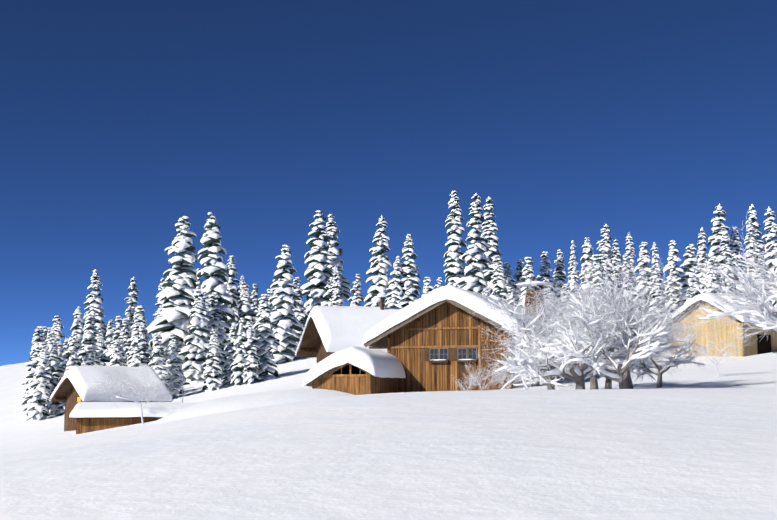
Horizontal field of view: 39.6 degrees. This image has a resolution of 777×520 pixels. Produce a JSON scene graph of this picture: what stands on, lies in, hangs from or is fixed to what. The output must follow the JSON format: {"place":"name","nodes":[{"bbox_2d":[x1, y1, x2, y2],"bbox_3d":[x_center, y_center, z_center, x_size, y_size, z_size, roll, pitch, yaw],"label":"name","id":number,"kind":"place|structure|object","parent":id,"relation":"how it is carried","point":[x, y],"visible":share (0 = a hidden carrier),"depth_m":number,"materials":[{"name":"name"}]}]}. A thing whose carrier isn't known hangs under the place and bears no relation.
{"place":"outdoors","nodes":[
{"label":"outdoors","id":0,"kind":"place"},
{"bbox_2d":[295,292,401,355],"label":"snow on roof","id":1,"kind":"structure","parent":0,"point":[339,328],"depth_m":93.16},
{"bbox_2d":[302,346,405,386],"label":"snow on roof","id":2,"kind":"structure","parent":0,"point":[378,363],"depth_m":75.87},
{"bbox_2d":[0,291,776,519],"bbox_3d":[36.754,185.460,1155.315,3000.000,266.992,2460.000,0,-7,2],"label":"snow terrain","id":3,"kind":"structure","parent":0,"point":[690,441],"depth_m":10.93,"materials":[{"name":"snow"}]},
{"bbox_2d":[21,344,43,421],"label":"spruce","id":4,"kind":"object","parent":3,"relation":"on","point":[34,363],"visible":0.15,"depth_m":121.87,"materials":[{"name":"white"}]},
{"bbox_2d":[21,326,49,416],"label":"spruce","id":5,"kind":"object","parent":3,"relation":"on","point":[38,339],"visible":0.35,"depth_m":126.81,"materials":[{"name":"white"}]},
{"bbox_2d":[25,342,52,421],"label":"spruce","id":6,"kind":"object","parent":3,"relation":"on","point":[40,392],"visible":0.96,"depth_m":119.03,"materials":[{"name":"white"}]},
{"bbox_2d":[45,338,64,413],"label":"spruce","id":7,"kind":"object","parent":3,"relation":"on","point":[53,367],"visible":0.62,"depth_m":124.58,"materials":[{"name":"white"}]},
{"bbox_2d":[51,316,64,346],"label":"spruce","id":8,"kind":"object","parent":3,"relation":"on","point":[56,329],"visible":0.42,"depth_m":151.49,"materials":[{"name":"white"}]},
{"bbox_2d":[57,341,65,381],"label":"spruce","id":9,"kind":"object","parent":3,"relation":"on","point":[60,350],"visible":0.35,"depth_m":132.61,"materials":[{"name":"white"}]},
{"bbox_2d":[55,333,80,415],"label":"spruce","id":10,"kind":"object","parent":3,"relation":"on","point":[72,352],"visible":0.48,"depth_m":120.89,"materials":[{"name":"white"}]},
{"bbox_2d":[65,306,84,365],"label":"spruce","id":11,"kind":"object","parent":3,"relation":"on","point":[78,322],"visible":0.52,"depth_m":144.77,"materials":[{"name":"white"}]},
{"bbox_2d":[77,314,101,365],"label":"spruce","id":12,"kind":"object","parent":3,"relation":"on","point":[89,334],"visible":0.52,"depth_m":126.33,"materials":[{"name":"white"}]},
{"bbox_2d":[83,347,95,365],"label":"spruce","id":13,"kind":"object","parent":3,"relation":"on","point":[89,359],"visible":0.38,"depth_m":121.88,"materials":[{"name":"white"}]},
{"bbox_2d":[83,269,107,354],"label":"spruce","id":14,"kind":"object","parent":3,"relation":"on","point":[93,301],"visible":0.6,"depth_m":186.75,"materials":[{"name":"white"}]},
{"bbox_2d":[95,327,109,365],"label":"spruce","id":15,"kind":"object","parent":3,"relation":"on","point":[101,346],"visible":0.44,"depth_m":128.77,"materials":[{"name":"white"}]},
{"bbox_2d":[103,320,113,364],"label":"spruce","id":16,"kind":"object","parent":3,"relation":"on","point":[109,338],"visible":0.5,"depth_m":170.19,"materials":[{"name":"white"}]},
{"bbox_2d":[51,378,170,430],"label":"chalet","id":17,"kind":"object","parent":3,"relation":"on","point":[67,394],"visible":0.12,"depth_m":96.36,"materials":[{"name":"brown wood"}]},
{"bbox_2d":[49,365,172,400],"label":"snow on roof","id":18,"kind":"structure","parent":17,"relation":"on","point":[83,379],"depth_m":94.32,"materials":[{"name":"snow"}]},
{"bbox_2d":[107,340,121,365],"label":"spruce","id":19,"kind":"object","parent":3,"relation":"on","point":[115,356],"visible":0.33,"depth_m":119.39,"materials":[{"name":"white"}]},
{"bbox_2d":[107,316,123,361],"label":"spruce","id":20,"kind":"object","parent":3,"relation":"on","point":[119,326],"visible":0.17,"depth_m":145.02,"materials":[{"name":"white"}]},
{"bbox_2d":[71,417,162,433],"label":"shed","id":21,"kind":"structure","parent":3,"relation":"on","point":[87,424],"depth_m":84.33,"materials":[{"name":"brown wood"}]},
{"bbox_2d":[69,402,202,417],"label":"snow on roof","id":22,"kind":"structure","parent":21,"relation":"on","point":[109,409],"depth_m":84.66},
{"bbox_2d":[117,339,125,365],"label":"spruce","id":23,"kind":"object","parent":3,"relation":"on","point":[122,359],"visible":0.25,"depth_m":122.48,"materials":[{"name":"white"}]},
{"bbox_2d":[118,321,131,365],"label":"spruce","id":24,"kind":"object","parent":3,"relation":"on","point":[125,335],"visible":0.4,"depth_m":143.97,"materials":[{"name":"white"}]},
{"bbox_2d":[122,277,139,350],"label":"spruce","id":25,"kind":"object","parent":3,"relation":"on","point":[130,311],"visible":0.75,"depth_m":192.79,"materials":[{"name":"white"}]},
{"bbox_2d":[128,323,140,366],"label":"spruce","id":26,"kind":"object","parent":3,"relation":"on","point":[135,332],"visible":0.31,"depth_m":133.05,"materials":[{"name":"white"}]},
{"bbox_2d":[130,347,140,366],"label":"spruce","id":27,"kind":"object","parent":3,"relation":"on","point":[136,361],"visible":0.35,"depth_m":118.99,"materials":[{"name":"white"}]},
{"bbox_2d":[93,359,180,423],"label":"frosty tree","id":28,"kind":"object","parent":3,"relation":"on","point":[141,395],"visible":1,"depth_m":81.84,"materials":[{"name":"grey plant"}]},
{"bbox_2d":[125,306,150,366],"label":"spruce","id":29,"kind":"object","parent":3,"relation":"on","point":[140,317],"visible":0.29,"depth_m":140.74,"materials":[{"name":"white"}]},
{"bbox_2d":[127,305,152,363],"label":"spruce","id":30,"kind":"object","parent":3,"relation":"on","point":[150,348],"visible":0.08,"depth_m":140.84,"materials":[{"name":"white"}]},
{"bbox_2d":[136,326,151,365],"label":"spruce","id":31,"kind":"object","parent":3,"relation":"on","point":[144,351],"visible":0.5,"depth_m":120.86,"materials":[{"name":"white"}]},
{"bbox_2d":[149,278,165,360],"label":"spruce","id":32,"kind":"object","parent":3,"relation":"on","point":[159,304],"visible":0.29,"depth_m":175.82,"materials":[{"name":"white"}]},
{"bbox_2d":[148,333,171,385],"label":"spruce","id":33,"kind":"object","parent":3,"relation":"on","point":[158,347],"visible":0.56,"depth_m":117.22,"materials":[{"name":"white"}]},
{"bbox_2d":[145,216,199,372],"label":"spruce","id":34,"kind":"object","parent":3,"relation":"on","point":[177,297],"visible":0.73,"depth_m":139.59,"materials":[{"name":"white"}]},
{"bbox_2d":[165,334,184,397],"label":"spruce","id":35,"kind":"object","parent":3,"relation":"on","point":[173,360],"visible":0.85,"depth_m":118.90,"materials":[{"name":"white"}]},
{"bbox_2d":[178,290,209,385],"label":"spruce","id":36,"kind":"object","parent":3,"relation":"on","point":[196,316],"visible":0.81,"depth_m":132.68,"materials":[{"name":"white"}]},
{"bbox_2d":[184,293,213,383],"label":"spruce","id":37,"kind":"object","parent":3,"relation":"on","point":[204,323],"visible":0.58,"depth_m":133.21,"materials":[{"name":"white"}]},
{"bbox_2d":[188,212,237,373],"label":"spruce","id":38,"kind":"object","parent":3,"relation":"on","point":[214,271],"visible":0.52,"depth_m":138.48,"materials":[{"name":"white"}]},
{"bbox_2d":[202,329,223,391],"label":"spruce","id":39,"kind":"object","parent":3,"relation":"on","point":[213,369],"visible":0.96,"depth_m":119.89,"materials":[{"name":"white"}]},
{"bbox_2d":[206,292,229,377],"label":"spruce","id":40,"kind":"object","parent":3,"relation":"on","point":[214,309],"visible":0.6,"depth_m":135.74,"materials":[{"name":"white"}]},
{"bbox_2d":[221,326,236,386],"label":"spruce","id":41,"kind":"object","parent":3,"relation":"on","point":[231,347],"visible":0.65,"depth_m":121.45,"materials":[{"name":"white"}]},
{"bbox_2d":[219,255,243,348],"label":"spruce","id":42,"kind":"object","parent":3,"relation":"on","point":[232,288],"visible":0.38,"depth_m":160.08,"materials":[{"name":"white"}]},
{"bbox_2d":[230,318,247,386],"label":"spruce","id":43,"kind":"object","parent":3,"relation":"on","point":[238,377],"visible":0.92,"depth_m":119.83,"materials":[{"name":"white"}]},
{"bbox_2d":[235,282,256,353],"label":"spruce","id":44,"kind":"object","parent":3,"relation":"on","point":[247,313],"visible":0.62,"depth_m":152.07,"materials":[{"name":"white"}]},
{"bbox_2d":[239,323,260,384],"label":"spruce","id":45,"kind":"object","parent":3,"relation":"on","point":[252,362],"visible":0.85,"depth_m":119.73,"materials":[{"name":"white"}]},
{"bbox_2d":[250,284,258,343],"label":"spruce","id":46,"kind":"object","parent":3,"relation":"on","point":[255,299],"visible":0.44,"depth_m":160.91,"materials":[{"name":"white"}]},
{"bbox_2d":[253,294,279,380],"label":"spruce","id":47,"kind":"object","parent":3,"relation":"on","point":[266,340],"visible":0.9,"depth_m":121.85,"materials":[{"name":"white"}]},
{"bbox_2d":[266,245,303,363],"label":"spruce","id":48,"kind":"object","parent":3,"relation":"on","point":[284,320],"visible":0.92,"depth_m":138.42,"materials":[{"name":"white"}]},
{"bbox_2d":[291,277,308,343],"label":"spruce","id":49,"kind":"object","parent":3,"relation":"on","point":[300,313],"visible":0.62,"depth_m":159.27,"materials":[{"name":"white"}]},
{"bbox_2d":[299,210,342,322],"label":"spruce","id":50,"kind":"object","parent":3,"relation":"on","point":[318,274],"visible":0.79,"depth_m":164.06,"materials":[{"name":"white"}]},
{"bbox_2d":[321,277,334,305],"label":"spruce","id":51,"kind":"object","parent":3,"relation":"on","point":[328,294],"visible":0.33,"depth_m":146.27,"materials":[{"name":"white"}]},
{"bbox_2d":[330,265,343,305],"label":"spruce","id":52,"kind":"object","parent":3,"relation":"on","point":[337,295],"visible":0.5,"depth_m":134.38,"materials":[{"name":"white"}]},
{"bbox_2d":[325,214,350,301],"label":"spruce","id":53,"kind":"object","parent":3,"relation":"on","point":[334,251],"visible":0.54,"depth_m":170.26,"materials":[{"name":"white"}]},
{"bbox_2d":[296,297,384,362],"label":"chalet","id":54,"kind":"object","parent":3,"relation":"on","point":[311,344],"visible":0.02,"depth_m":97.32,"materials":[{"name":"brown wood"}]},
{"bbox_2d":[307,363,399,394],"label":"wooden shed","id":55,"kind":"structure","parent":3,"relation":"on","point":[351,379],"depth_m":75.85,"materials":[{"name":"brown wood"}]},
{"bbox_2d":[348,274,363,305],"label":"spruce","id":56,"kind":"object","parent":3,"relation":"on","point":[356,299],"visible":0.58,"depth_m":158.59,"materials":[{"name":"white"}]},
{"bbox_2d":[364,216,391,306],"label":"spruce","id":57,"kind":"object","parent":3,"relation":"on","point":[380,263],"visible":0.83,"depth_m":165.94,"materials":[{"name":"white"}]},
{"bbox_2d":[385,256,402,307],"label":"spruce","id":58,"kind":"object","parent":3,"relation":"on","point":[394,294],"visible":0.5,"depth_m":134.98,"materials":[{"name":"white"}]},
{"bbox_2d":[394,234,421,307],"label":"spruce","id":59,"kind":"object","parent":3,"relation":"on","point":[410,279],"visible":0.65,"depth_m":135.43,"materials":[{"name":"white"}]},
{"bbox_2d":[421,277,433,296],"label":"spruce","id":60,"kind":"object","parent":3,"relation":"on","point":[427,288],"visible":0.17,"depth_m":125.80,"materials":[{"name":"white"}]},
{"bbox_2d":[443,190,466,287],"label":"spruce","id":61,"kind":"object","parent":3,"relation":"on","point":[454,265],"visible":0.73,"depth_m":155.03,"materials":[{"name":"white"}]},
{"bbox_2d":[364,285,558,391],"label":"chalet","id":62,"kind":"object","parent":3,"relation":"on","point":[416,344],"visible":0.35,"depth_m":79.69,"materials":[{"name":"brown wood"}]},
{"bbox_2d":[450,364,484,390],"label":"bare shrub","id":63,"kind":"object","parent":3,"relation":"on","point":[461,386],"visible":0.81,"depth_m":74.08,"materials":[{"name":"grey plant"}]},
{"bbox_2d":[456,193,489,295],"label":"spruce","id":64,"kind":"object","parent":3,"relation":"on","point":[474,278],"visible":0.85,"depth_m":146.10,"materials":[{"name":"white"}]},
{"bbox_2d":[459,352,497,389],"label":"bare shrub","id":65,"kind":"object","parent":3,"relation":"on","point":[477,381],"visible":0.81,"depth_m":73.22,"materials":[{"name":"grey plant"}]},
{"bbox_2d":[481,196,501,296],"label":"spruce","id":66,"kind":"object","parent":3,"relation":"on","point":[489,232],"visible":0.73,"depth_m":170.07,"materials":[{"name":"white"}]},
{"bbox_2d":[492,255,509,302],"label":"spruce","id":67,"kind":"object","parent":3,"relation":"on","point":[500,288],"visible":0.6,"depth_m":139.96,"materials":[{"name":"white"}]},
{"bbox_2d":[485,349,520,388],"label":"bare shrub","id":68,"kind":"object","parent":3,"relation":"on","point":[492,370],"visible":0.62,"depth_m":72.05,"materials":[{"name":"grey plant"}]},
{"bbox_2d":[504,262,518,304],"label":"spruce","id":69,"kind":"object","parent":3,"relation":"on","point":[508,272],"visible":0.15,"depth_m":149.94,"materials":[{"name":"white"}]},
{"bbox_2d":[506,287,518,307],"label":"spruce","id":70,"kind":"object","parent":3,"relation":"on","point":[510,289],"visible":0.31,"depth_m":125.57,"materials":[{"name":"white"}]},
{"bbox_2d":[511,259,524,302],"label":"spruce","id":71,"kind":"object","parent":3,"relation":"on","point":[517,275],"visible":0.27,"depth_m":162.08,"materials":[{"name":"white"}]},
{"bbox_2d":[518,257,540,307],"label":"spruce","id":72,"kind":"object","parent":3,"relation":"on","point":[527,269],"visible":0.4,"depth_m":138.21,"materials":[{"name":"white"}]},
{"bbox_2d":[467,271,605,389],"bbox_3d":[8.525,4.528,57.414,8.054,7.561,7.197,-7,-10,44],"label":"apple tree","id":73,"kind":"object","parent":3,"relation":"on","point":[521,327],"visible":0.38,"depth_m":57.43,"materials":[{"name":"grey plant"}]},
{"bbox_2d":[476,281,611,389],"bbox_3d":[8.988,4.889,59.274,6.920,7.270,7.744,3,-7,-20],"label":"apple tree","id":74,"kind":"object","parent":3,"relation":"on","point":[553,382],"visible":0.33,"depth_m":59.08,"materials":[{"name":"grey plant"}]},
{"bbox_2d":[535,251,557,299],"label":"spruce","id":75,"kind":"object","parent":3,"relation":"on","point":[544,269],"visible":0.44,"depth_m":154.61,"materials":[{"name":"white"}]},
{"bbox_2d":[551,249,566,312],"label":"spruce","id":76,"kind":"object","parent":3,"relation":"on","point":[559,268],"visible":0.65,"depth_m":179.32,"materials":[{"name":"white"}]},
{"bbox_2d":[566,240,581,299],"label":"spruce","id":77,"kind":"object","parent":3,"relation":"on","point":[572,277],"visible":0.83,"depth_m":159.82,"materials":[{"name":"white"}]},
{"bbox_2d":[470,265,684,389],"bbox_3d":[9.138,3.851,51.502,11.531,7.928,7.896,2,-7,-15],"label":"apple tree","id":78,"kind":"object","parent":3,"relation":"on","point":[578,372],"visible":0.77,"depth_m":50.58,"materials":[{"name":"grey plant"}]},
{"bbox_2d":[579,237,594,300],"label":"spruce","id":79,"kind":"object","parent":3,"relation":"on","point":[587,252],"visible":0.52,"depth_m":164.22,"materials":[{"name":"white"}]},
{"bbox_2d":[509,282,679,388],"bbox_3d":[12.388,5.049,65.436,11.119,7.644,7.614,1,-7,-7],"label":"apple tree","id":80,"kind":"object","parent":3,"relation":"on","point":[593,381],"visible":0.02,"depth_m":64.81,"materials":[{"name":"grey plant"}]},
{"bbox_2d":[588,254,607,309],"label":"spruce","id":81,"kind":"object","parent":3,"relation":"on","point":[598,262],"visible":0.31,"depth_m":132.05,"materials":[{"name":"white"}]},
{"bbox_2d":[599,254,613,290],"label":"spruce","id":82,"kind":"object","parent":3,"relation":"on","point":[604,263],"visible":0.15,"depth_m":136.35,"materials":[{"name":"white"}]},
{"bbox_2d":[597,224,618,301],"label":"spruce","id":83,"kind":"object","parent":3,"relation":"on","point":[604,246],"visible":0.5,"depth_m":163.47,"materials":[{"name":"white"}]},
{"bbox_2d":[516,273,704,388],"bbox_3d":[10.020,3.987,50.132,8.033,7.039,7.586,2,-7,-14],"label":"apple tree","id":84,"kind":"object","parent":3,"relation":"on","point":[655,334],"visible":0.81,"depth_m":49.60,"materials":[{"name":"grey plant"}]},
{"bbox_2d":[529,250,703,389],"bbox_3d":[11.973,3.763,53.774,8.673,8.142,7.751,2,-7,-12],"label":"apple tree","id":85,"kind":"object","parent":3,"relation":"on","point":[628,381],"visible":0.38,"depth_m":53.42,"materials":[{"name":"grey plant"}]},
{"bbox_2d":[609,239,624,295],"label":"spruce","id":86,"kind":"object","parent":3,"relation":"on","point":[617,258],"visible":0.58,"depth_m":169.76,"materials":[{"name":"white"}]},
{"bbox_2d":[547,283,694,388],"bbox_3d":[12.731,4.487,58.609,8.367,7.332,7.902,1,-7,-6],"label":"apple tree","id":87,"kind":"object","parent":3,"relation":"on","point":[608,383],"visible":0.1,"depth_m":58.30,"materials":[{"name":"grey plant"}]},
{"bbox_2d":[619,255,641,325],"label":"spruce","id":88,"kind":"object","parent":3,"relation":"on","point":[626,259],"visible":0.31,"depth_m":144.26,"materials":[{"name":"white"}]},
{"bbox_2d":[625,232,638,299],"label":"spruce","id":89,"kind":"object","parent":3,"relation":"on","point":[628,252],"visible":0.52,"depth_m":180.71,"materials":[{"name":"white"}]},
{"bbox_2d":[633,242,651,311],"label":"spruce","id":90,"kind":"object","parent":3,"relation":"on","point":[643,259],"visible":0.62,"depth_m":157.42,"materials":[{"name":"white"}]},
{"bbox_2d":[649,242,668,320],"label":"spruce","id":91,"kind":"object","parent":3,"relation":"on","point":[657,268],"visible":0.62,"depth_m":135.87,"materials":[{"name":"white"}]},
{"bbox_2d":[616,311,712,387],"bbox_3d":[15.461,5.393,62.181,5.358,5.379,7.825,2,-7,-15],"label":"apple tree","id":92,"kind":"object","parent":3,"relation":"on","point":[665,367],"visible":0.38,"depth_m":61.66,"materials":[{"name":"grey plant"}]},
{"bbox_2d":[665,265,679,312],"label":"spruce","id":93,"kind":"object","parent":3,"relation":"on","point":[672,268],"visible":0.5,"depth_m":141.02,"materials":[{"name":"white"}]},
{"bbox_2d":[663,240,683,315],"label":"spruce","id":94,"kind":"object","parent":3,"relation":"on","point":[673,258],"visible":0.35,"depth_m":151.67,"materials":[{"name":"white"}]},
{"bbox_2d":[676,244,701,304],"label":"spruce","id":95,"kind":"object","parent":3,"relation":"on","point":[686,278],"visible":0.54,"depth_m":139.74,"materials":[{"name":"white"}]},
{"bbox_2d":[693,228,707,289],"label":"spruce","id":96,"kind":"object","parent":3,"relation":"on","point":[701,252],"visible":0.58,"depth_m":145.88,"materials":[{"name":"white"}]},
{"bbox_2d":[702,256,723,292],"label":"spruce","id":97,"kind":"object","parent":3,"relation":"on","point":[712,261],"visible":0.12,"depth_m":127.43,"materials":[{"name":"white"}]},
{"bbox_2d":[706,269,719,293],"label":"spruce","id":98,"kind":"object","parent":3,"relation":"on","point":[711,278],"visible":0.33,"depth_m":125.41,"materials":[{"name":"white"}]},
{"bbox_2d":[704,203,731,288],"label":"spruce","id":99,"kind":"object","parent":3,"relation":"on","point":[718,228],"visible":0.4,"depth_m":145.44,"materials":[{"name":"white"}]},
{"bbox_2d":[692,322,751,376],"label":"frosty tree","id":100,"kind":"object","parent":3,"relation":"on","point":[720,351],"visible":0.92,"depth_m":74.06,"materials":[{"name":"grey plant"}]},
{"bbox_2d":[669,300,776,356],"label":"barn","id":101,"kind":"structure","parent":3,"relation":"on","point":[765,345],"depth_m":107.68,"materials":[{"name":"brown wood"}]},
{"bbox_2d":[666,293,775,323],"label":"snow on roof","id":102,"kind":"structure","parent":101,"relation":"on","point":[703,298],"depth_m":108.37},
{"bbox_2d":[671,211,776,344],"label":"apple tree","id":103,"kind":"object","parent":3,"relation":"on","point":[758,303],"visible":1,"depth_m":43.83,"materials":[{"name":"grey plant"}]},
{"bbox_2d":[719,231,736,290],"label":"spruce","id":104,"kind":"object","parent":3,"relation":"on","point":[724,246],"visible":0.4,"depth_m":135.45,"materials":[{"name":"white"}]},
{"bbox_2d":[729,227,748,295],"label":"spruce","id":105,"kind":"object","parent":3,"relation":"on","point":[735,242],"visible":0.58,"depth_m":146.42,"materials":[{"name":"white"}]},
{"bbox_2d":[743,219,759,287],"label":"spruce","id":106,"kind":"object","parent":3,"relation":"on","point":[748,237],"visible":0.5,"depth_m":153.44,"materials":[{"name":"white"}]},
{"bbox_2d":[745,204,768,299],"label":"spruce","id":107,"kind":"object","parent":3,"relation":"on","point":[757,225],"visible":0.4,"depth_m":174.41,"materials":[{"name":"white"}]},
{"bbox_2d":[758,253,769,303],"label":"spruce","id":108,"kind":"object","parent":3,"relation":"on","point":[763,263],"visible":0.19,"depth_m":157.25,"materials":[{"name":"white"}]},
{"bbox_2d":[762,206,776,307],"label":"spruce","id":109,"kind":"object","parent":3,"relation":"on","point":[771,227],"visible":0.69,"depth_m":165.01,"materials":[{"name":"white"}]},
{"bbox_2d":[0,0,776,365],"label":"sky","id":110,"kind":"structure","parent":0,"point":[121,121],"materials":[{"name":"blue"}]},
{"bbox_2d":[362,281,553,360],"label":"snow on roof","id":111,"kind":"structure","parent":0,"point":[467,298],"depth_m":79.55,"materials":[{"name":"snow"}]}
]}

